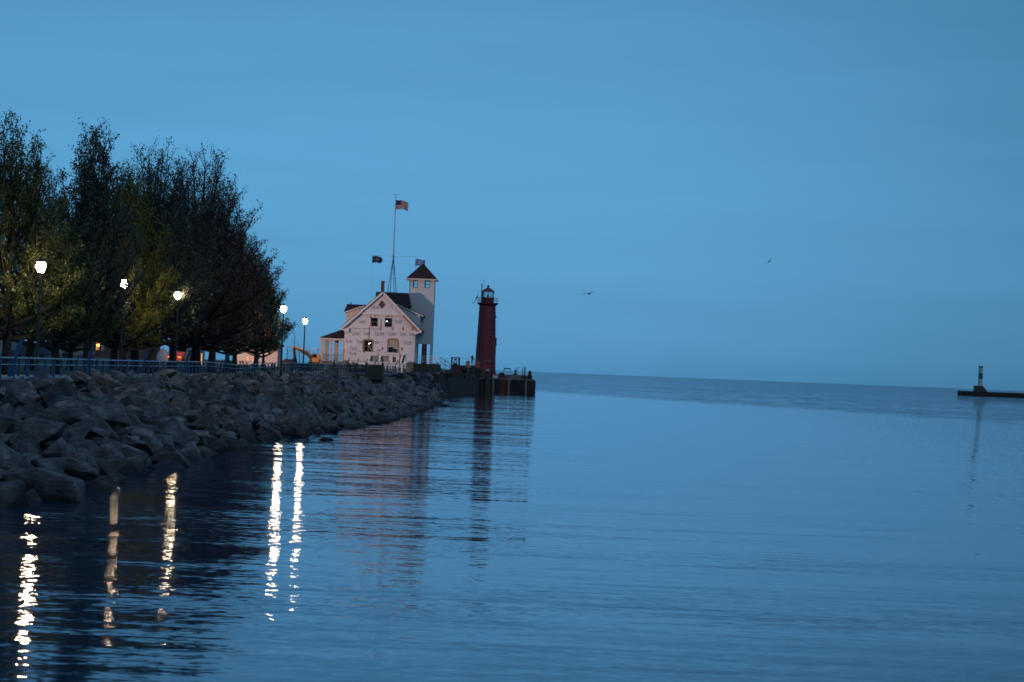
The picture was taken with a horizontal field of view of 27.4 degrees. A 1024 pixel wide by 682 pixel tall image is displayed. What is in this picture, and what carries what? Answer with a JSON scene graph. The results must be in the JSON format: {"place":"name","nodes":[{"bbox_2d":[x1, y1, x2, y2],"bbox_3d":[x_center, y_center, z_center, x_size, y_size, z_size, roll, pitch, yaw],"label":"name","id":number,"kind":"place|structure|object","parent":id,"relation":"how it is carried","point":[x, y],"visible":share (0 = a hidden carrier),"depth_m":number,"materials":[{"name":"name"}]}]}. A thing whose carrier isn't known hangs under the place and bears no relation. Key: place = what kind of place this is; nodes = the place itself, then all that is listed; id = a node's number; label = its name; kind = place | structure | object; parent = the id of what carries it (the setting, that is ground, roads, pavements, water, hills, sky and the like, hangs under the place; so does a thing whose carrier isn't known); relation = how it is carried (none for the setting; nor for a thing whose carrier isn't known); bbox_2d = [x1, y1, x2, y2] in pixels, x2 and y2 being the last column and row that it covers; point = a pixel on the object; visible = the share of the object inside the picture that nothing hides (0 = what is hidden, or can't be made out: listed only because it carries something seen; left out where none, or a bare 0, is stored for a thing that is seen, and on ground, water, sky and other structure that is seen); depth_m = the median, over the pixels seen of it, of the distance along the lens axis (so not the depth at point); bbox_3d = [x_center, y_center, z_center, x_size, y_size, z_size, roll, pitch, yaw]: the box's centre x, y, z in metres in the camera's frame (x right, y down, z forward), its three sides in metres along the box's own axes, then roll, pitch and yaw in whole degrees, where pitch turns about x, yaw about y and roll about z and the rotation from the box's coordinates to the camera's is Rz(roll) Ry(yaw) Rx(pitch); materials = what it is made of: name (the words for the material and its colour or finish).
{"place":"outdoors","nodes":[
{"label":"outdoors","id":0,"kind":"place"},
{"bbox_2d":[0,330,24,352],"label":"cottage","id":1,"kind":"structure","parent":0,"point":[13,345],"depth_m":312.51,"materials":[{"name":"grey"}]},
{"bbox_2d":[59,325,110,357],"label":"townhouse","id":2,"kind":"structure","parent":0,"point":[104,351],"depth_m":329.99,"materials":[{"name":"white paint"}]},
{"bbox_2d":[1,370,332,379],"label":"promenade path","id":3,"kind":"structure","parent":0,"point":[136,374],"depth_m":131.47,"materials":[{"name":"concrete"}]},
{"bbox_2d":[34,257,45,375],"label":"park lamp","id":4,"kind":"object","parent":3,"relation":"on","point":[40,265],"visible":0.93,"depth_m":113.46,"materials":[{"name":"black metal"}]},
{"bbox_2d":[118,277,126,370],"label":"park lamp","id":5,"kind":"object","parent":3,"relation":"on","point":[120,351],"visible":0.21,"depth_m":143.28,"materials":[{"name":"black metal"}]},
{"bbox_2d":[173,289,180,368],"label":"park lamp","id":6,"kind":"object","parent":3,"relation":"on","point":[175,355],"visible":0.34,"depth_m":158.43,"materials":[{"name":"black metal"}]},
{"bbox_2d":[303,317,307,370],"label":"park lamp","id":7,"kind":"object","parent":3,"relation":"on","point":[304,320],"visible":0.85,"depth_m":237.21,"materials":[{"name":"black metal"}]},
{"bbox_2d":[0,353,363,378],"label":"park lawn","id":8,"kind":"structure","parent":0,"point":[48,367],"depth_m":228.24,"materials":[{"name":"green plant"}]},
{"bbox_2d":[11,347,48,359],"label":"parked car","id":9,"kind":"object","parent":8,"relation":"on","point":[22,352],"visible":0.44,"depth_m":244.23,"materials":[{"name":"blue paint"}]},
{"bbox_2d":[22,344,51,354],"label":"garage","id":10,"kind":"structure","parent":8,"relation":"on","point":[42,348],"depth_m":301.73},
{"bbox_2d":[0,147,75,370],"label":"tree","id":11,"kind":"object","parent":8,"relation":"on","point":[30,344],"visible":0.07,"depth_m":149.81,"materials":[{"name":"green plant"}]},
{"bbox_2d":[0,107,85,374],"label":"tree","id":12,"kind":"object","parent":8,"relation":"on","point":[11,214],"visible":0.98,"depth_m":116.74,"materials":[{"name":"green plant"}]},
{"bbox_2d":[2,198,115,373],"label":"tree","id":13,"kind":"object","parent":8,"relation":"on","point":[51,342],"visible":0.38,"depth_m":130.73,"materials":[{"name":"green plant"}]},
{"bbox_2d":[59,346,93,356],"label":"parked car","id":14,"kind":"object","parent":8,"relation":"on","point":[63,353],"visible":0.38,"depth_m":261.08,"materials":[{"name":"silver metal"}]},
{"bbox_2d":[15,117,150,372],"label":"tree","id":15,"kind":"object","parent":8,"relation":"on","point":[93,194],"visible":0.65,"depth_m":138.55,"materials":[{"name":"green plant"}]},
{"bbox_2d":[59,257,106,370],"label":"tree","id":16,"kind":"object","parent":8,"relation":"on","point":[69,350],"visible":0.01,"depth_m":164.83,"materials":[{"name":"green plant"}]},
{"bbox_2d":[77,157,187,372],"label":"tree","id":17,"kind":"object","parent":8,"relation":"on","point":[135,322],"visible":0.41,"depth_m":148.21,"materials":[{"name":"green plant"}]},
{"bbox_2d":[95,178,175,370],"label":"tree","id":18,"kind":"object","parent":8,"relation":"on","point":[114,354],"visible":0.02,"depth_m":177.75,"materials":[{"name":"green plant"}]},
{"bbox_2d":[118,340,160,358],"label":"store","id":19,"kind":"structure","parent":8,"relation":"on","point":[142,352],"depth_m":319.98,"materials":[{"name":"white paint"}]},
{"bbox_2d":[104,157,178,370],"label":"tree","id":20,"kind":"object","parent":8,"relation":"on","point":[134,355],"visible":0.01,"depth_m":189.73,"materials":[{"name":"green plant"}]},
{"bbox_2d":[157,348,168,360],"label":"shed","id":21,"kind":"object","parent":8,"relation":"on","point":[162,354],"visible":0.7,"depth_m":261.37,"materials":[{"name":"grey"}]},
{"bbox_2d":[102,136,240,373],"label":"tree","id":22,"kind":"object","parent":8,"relation":"on","point":[187,319],"visible":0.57,"depth_m":162.51,"materials":[{"name":"green plant"}]},
{"bbox_2d":[168,352,190,363],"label":"parked car","id":23,"kind":"object","parent":8,"relation":"on","point":[181,356],"visible":0.37,"depth_m":250.44,"materials":[{"name":"red paint"}]},
{"bbox_2d":[158,184,210,368],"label":"tree","id":24,"kind":"object","parent":8,"relation":"on","point":[172,348],"visible":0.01,"depth_m":204.70,"materials":[{"name":"green plant"}]},
{"bbox_2d":[169,344,204,360],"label":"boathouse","id":25,"kind":"object","parent":8,"relation":"on","point":[201,351],"visible":0.06,"depth_m":299.99,"materials":[{"name":"grey"}]},
{"bbox_2d":[140,143,285,373],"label":"tree","id":26,"kind":"object","parent":8,"relation":"on","point":[196,341],"visible":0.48,"depth_m":179.50,"materials":[{"name":"green plant"}]},
{"bbox_2d":[160,177,279,372],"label":"tree","id":27,"kind":"object","parent":8,"relation":"on","point":[211,348],"visible":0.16,"depth_m":195.75,"materials":[{"name":"green plant"}]},
{"bbox_2d":[203,258,271,369],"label":"tree","id":28,"kind":"object","parent":8,"relation":"on","point":[225,354],"visible":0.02,"depth_m":224.92,"materials":[{"name":"green plant"}]},
{"bbox_2d":[204,220,280,371],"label":"tree","id":29,"kind":"object","parent":8,"relation":"on","point":[234,352],"visible":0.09,"depth_m":212.01,"materials":[{"name":"green plant"}]},
{"bbox_2d":[237,345,283,366],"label":"shed","id":30,"kind":"structure","parent":8,"relation":"on","point":[274,357],"depth_m":257.98,"materials":[{"name":"beige"}]},
{"bbox_2d":[243,283,288,369],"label":"tree","id":31,"kind":"object","parent":8,"relation":"on","point":[274,349],"visible":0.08,"depth_m":235.24,"materials":[{"name":"green plant"}]},
{"bbox_2d":[238,245,297,370],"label":"tree","id":32,"kind":"object","parent":8,"relation":"on","point":[268,344],"visible":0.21,"depth_m":225.79,"materials":[{"name":"green plant"}]},
{"bbox_2d":[276,358,298,367],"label":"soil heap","id":33,"kind":"object","parent":8,"relation":"on","point":[286,360],"visible":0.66,"depth_m":252.44,"materials":[{"name":"brown soil"}]},
{"bbox_2d":[288,331,302,360],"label":"sapling","id":34,"kind":"object","parent":8,"relation":"on","point":[294,344],"visible":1,"depth_m":249.99,"materials":[{"name":"green plant"}]},
{"bbox_2d":[293,346,321,366],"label":"mini excavator","id":35,"kind":"object","parent":8,"relation":"on","point":[314,358],"visible":0.69,"depth_m":262.57,"materials":[{"name":"metal"}]},
{"bbox_2d":[319,330,344,366],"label":"porch","id":36,"kind":"object","parent":8,"relation":"on","point":[337,336],"visible":0.8,"depth_m":280.88,"materials":[{"name":"beige wood"}]},
{"bbox_2d":[287,346,399,370],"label":"wire fence","id":37,"kind":"object","parent":8,"relation":"on","point":[343,354],"visible":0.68,"depth_m":263.54,"materials":[{"name":"grey metal"}]},
{"bbox_2d":[371,194,415,292],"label":"flag mast","id":38,"kind":"object","parent":8,"relation":"on","point":[393,267],"visible":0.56,"depth_m":291.17,"materials":[{"name":"metal"}]},
{"bbox_2d":[372,256,382,262],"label":"state flag","id":39,"kind":"object","parent":38,"relation":"attached to","point":[377,259],"visible":1,"depth_m":291.17,"materials":[{"name":"fabric"}]},
{"bbox_2d":[396,200,407,210],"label":"national flag","id":40,"kind":"object","parent":38,"relation":"attached to","point":[401,204],"visible":1,"depth_m":291.29,"materials":[{"name":"fabric"}]},
{"bbox_2d":[415,259,424,265],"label":"service flag","id":41,"kind":"object","parent":38,"relation":"attached to","point":[418,262],"visible":0.84,"depth_m":291.17,"materials":[{"name":"blue fabric"}]},
{"bbox_2d":[0,367,449,510],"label":"shore bank","id":42,"kind":"structure","parent":0,"point":[116,426],"depth_m":105.83,"materials":[{"name":"stone"}]},
{"bbox_2d":[0,339,398,378],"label":"promenade railing","id":43,"kind":"object","parent":42,"relation":"on","point":[13,364],"visible":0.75,"depth_m":138.95,"materials":[{"name":"blue metal"}]},
{"bbox_2d":[279,303,285,375],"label":"park lamp","id":44,"kind":"object","parent":42,"relation":"on","point":[283,308],"visible":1,"depth_m":190.84,"materials":[{"name":"black metal"}]},
{"bbox_2d":[333,363,383,385],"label":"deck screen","id":45,"kind":"object","parent":42,"relation":"on","point":[374,372],"visible":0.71,"depth_m":239.26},
{"bbox_2d":[349,348,406,372],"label":"porch railing","id":46,"kind":"object","parent":42,"relation":"on","point":[403,364],"visible":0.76,"depth_m":271.24,"materials":[{"name":"white"}]},
{"bbox_2d":[340,281,424,372],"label":"station house","id":47,"kind":"structure","parent":42,"relation":"on","point":[383,321],"depth_m":280.03,"materials":[{"name":"white"}]},
{"bbox_2d":[363,339,373,352],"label":"window","id":48,"kind":"structure","parent":47,"relation":"in","point":[365,344],"depth_m":280.12,"materials":[{"name":"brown wood"}]},
{"bbox_2d":[370,317,378,326],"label":"window","id":49,"kind":"structure","parent":47,"relation":"in","point":[374,320],"depth_m":280.12,"materials":[{"name":"black glass"}]},
{"bbox_2d":[378,301,384,308],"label":"diamond window","id":50,"kind":"structure","parent":47,"relation":"in","point":[381,304],"depth_m":279.91,"materials":[{"name":"glass"}]},
{"bbox_2d":[384,317,392,327],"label":"window","id":51,"kind":"structure","parent":47,"relation":"in","point":[388,321],"depth_m":280.12,"materials":[{"name":"black glass"}]},
{"bbox_2d":[387,339,397,351],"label":"window","id":52,"kind":"structure","parent":47,"relation":"in","point":[392,343],"depth_m":280.12,"materials":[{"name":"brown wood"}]},
{"bbox_2d":[406,263,438,363],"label":"watch tower","id":53,"kind":"structure","parent":42,"relation":"on","point":[422,297],"depth_m":286.10,"materials":[{"name":"white paint"}]},
{"bbox_2d":[419,344,427,372],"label":"red column","id":54,"kind":"structure","parent":42,"relation":"on","point":[424,351],"depth_m":299.68,"materials":[{"name":"paint"}]},
{"bbox_2d":[414,356,440,372],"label":"deck railing","id":55,"kind":"object","parent":42,"relation":"on","point":[432,368],"visible":1,"depth_m":281.77,"materials":[{"name":"white paint"}]},
{"bbox_2d":[430,378,439,384],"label":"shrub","id":56,"kind":"object","parent":42,"relation":"on","point":[434,381],"visible":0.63,"depth_m":324.36,"materials":[{"name":"green plant"}]},
{"bbox_2d":[204,360,479,394],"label":"pier ground","id":57,"kind":"structure","parent":0,"point":[459,385],"depth_m":362.06,"materials":[{"name":"concrete"}]},
{"bbox_2d":[446,366,464,378],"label":"soil mound","id":58,"kind":"object","parent":57,"relation":"on","point":[456,371],"visible":1,"depth_m":344.36,"materials":[{"name":"soil"}]},
{"bbox_2d":[451,357,459,368],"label":"timber frame","id":59,"kind":"object","parent":57,"relation":"on","point":[458,361],"visible":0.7,"depth_m":389.83,"materials":[{"name":"wood"}]},
{"bbox_2d":[450,359,465,372],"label":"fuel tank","id":60,"kind":"object","parent":57,"relation":"on","point":[463,368],"visible":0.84,"depth_m":391.45,"materials":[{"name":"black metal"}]},
{"bbox_2d":[445,358,484,368],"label":"pier fence","id":61,"kind":"object","parent":57,"relation":"on","point":[460,358],"visible":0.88,"depth_m":379.96,"materials":[{"name":"metal"}]},
{"bbox_2d":[466,360,481,374],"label":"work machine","id":62,"kind":"object","parent":57,"relation":"on","point":[471,369],"visible":0.8,"depth_m":404.18,"materials":[{"name":"black metal"}]},
{"bbox_2d":[498,372,505,377],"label":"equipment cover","id":63,"kind":"object","parent":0,"point":[501,375],"visible":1,"depth_m":421.38,"materials":[{"name":"grey"}]},
{"bbox_2d":[0,359,1023,681],"bbox_3d":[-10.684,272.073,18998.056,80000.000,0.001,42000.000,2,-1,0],"label":"lake water","id":64,"kind":"structure","parent":0,"point":[566,527],"depth_m":53.08,"materials":[{"name":"blue liquid"}]},
{"bbox_2d":[319,436,332,440],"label":"boulder","id":65,"kind":"object","parent":64,"relation":"in","point":[326,438],"visible":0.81,"depth_m":122.65,"materials":[{"name":"stone"}]},
{"bbox_2d":[483,370,489,392],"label":"mooring pile","id":66,"kind":"object","parent":64,"relation":"in","point":[486,383],"visible":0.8,"depth_m":407.45,"materials":[{"name":"wood"}]},
{"bbox_2d":[479,374,535,393],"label":"pier","id":67,"kind":"structure","parent":64,"relation":"in","point":[513,384],"depth_m":419.90,"materials":[{"name":"concrete"}]},
{"bbox_2d":[473,283,497,377],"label":"lighthouse","id":68,"kind":"object","parent":67,"relation":"on","point":[486,344],"visible":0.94,"depth_m":426.51,"materials":[{"name":"red paint"}]},
{"bbox_2d":[528,371,531,378],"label":"bollard","id":69,"kind":"object","parent":67,"relation":"on","point":[529,375],"visible":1,"depth_m":422.65,"materials":[{"name":"black metal"}]},
{"bbox_2d":[957,386,1023,397],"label":"breakwater","id":70,"kind":"object","parent":64,"relation":"in","point":[980,391],"visible":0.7,"depth_m":1259.84,"materials":[{"name":"grey concrete"}]},
{"bbox_2d":[978,364,982,385],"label":"harbour light","id":71,"kind":"object","parent":70,"relation":"on","point":[980,377],"visible":1,"depth_m":1263.45,"materials":[{"name":"paint"}]},
{"bbox_2d":[0,0,1023,390],"label":"sky","id":72,"kind":"structure","parent":0,"point":[652,159],"materials":[{"name":"blue"}]}
]}

